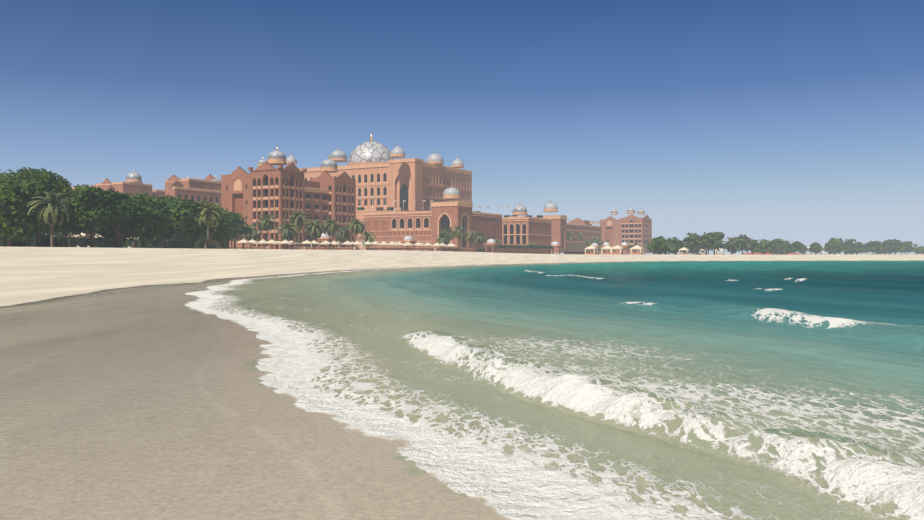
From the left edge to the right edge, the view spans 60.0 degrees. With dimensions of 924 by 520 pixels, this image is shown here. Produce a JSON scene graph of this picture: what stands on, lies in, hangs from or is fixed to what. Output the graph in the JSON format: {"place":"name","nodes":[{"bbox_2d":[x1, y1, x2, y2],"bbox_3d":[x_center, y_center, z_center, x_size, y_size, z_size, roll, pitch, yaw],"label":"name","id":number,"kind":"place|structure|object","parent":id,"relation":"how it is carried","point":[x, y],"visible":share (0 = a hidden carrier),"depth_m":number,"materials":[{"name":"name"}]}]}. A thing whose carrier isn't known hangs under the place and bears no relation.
{"place":"outdoors","nodes":[
{"label":"outdoors","id":0,"kind":"place"},
{"bbox_2d":[0,246,923,519],"bbox_3d":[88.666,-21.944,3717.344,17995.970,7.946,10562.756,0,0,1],"label":"beach sand","id":1,"kind":"structure","parent":0,"point":[130,388],"depth_m":8.38,"materials":[{"name":"beige sand"}]},
{"bbox_2d":[0,207,553,251],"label":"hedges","id":2,"kind":"object","parent":1,"relation":"on","point":[57,241],"visible":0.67,"depth_m":214.23,"materials":[{"name":"green plant"}]},
{"bbox_2d":[67,130,651,252],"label":"hotel building","id":3,"kind":"structure","parent":1,"relation":"on","point":[328,188],"depth_m":453.07,"materials":[{"name":"stone"}]},
{"bbox_2d":[360,196,507,213],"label":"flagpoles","id":4,"kind":"object","parent":3,"relation":"on","point":[423,201],"visible":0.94,"depth_m":466.73,"materials":[{"name":"white metal"}]},
{"bbox_2d":[0,167,923,254],"bbox_3d":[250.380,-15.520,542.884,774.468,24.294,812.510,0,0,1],"label":"tree grove","id":5,"kind":"object","parent":1,"relation":"on","point":[108,215],"visible":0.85,"depth_m":179.63,"materials":[{"name":"green plant"}]},
{"bbox_2d":[24,191,918,254],"bbox_3d":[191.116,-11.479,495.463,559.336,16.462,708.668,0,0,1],"label":"palms","id":6,"kind":"object","parent":1,"relation":"on","point":[50,211],"visible":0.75,"depth_m":287.41,"materials":[{"name":"green plant"}]},
{"bbox_2d":[73,233,876,254],"bbox_3d":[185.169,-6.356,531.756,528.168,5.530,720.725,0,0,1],"label":"beach umbrellas","id":7,"kind":"object","parent":1,"relation":"on","point":[291,242],"visible":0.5,"depth_m":291.43,"materials":[{"name":"beige fabric"}]},
{"bbox_2d":[229,232,829,254],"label":"beach pavilions","id":8,"kind":"object","parent":1,"relation":"on","point":[575,246],"visible":0.69,"depth_m":422.37,"materials":[{"name":"fabric"}]},
{"bbox_2d":[585,245,923,254],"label":"beach cabanas","id":9,"kind":"object","parent":1,"relation":"on","point":[634,248],"visible":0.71,"depth_m":367.43,"materials":[{"name":"beige fabric"}]},
{"bbox_2d":[0,0,923,254],"label":"sky","id":10,"kind":"structure","parent":0,"point":[802,121],"materials":[{"name":"blue"}]},
{"bbox_2d":[183,261,923,519],"bbox_3d":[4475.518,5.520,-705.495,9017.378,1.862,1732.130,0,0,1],"label":"sea water","id":11,"kind":"structure","parent":0,"point":[800,341],"depth_m":11.74,"materials":[{"name":"teal liquid"}]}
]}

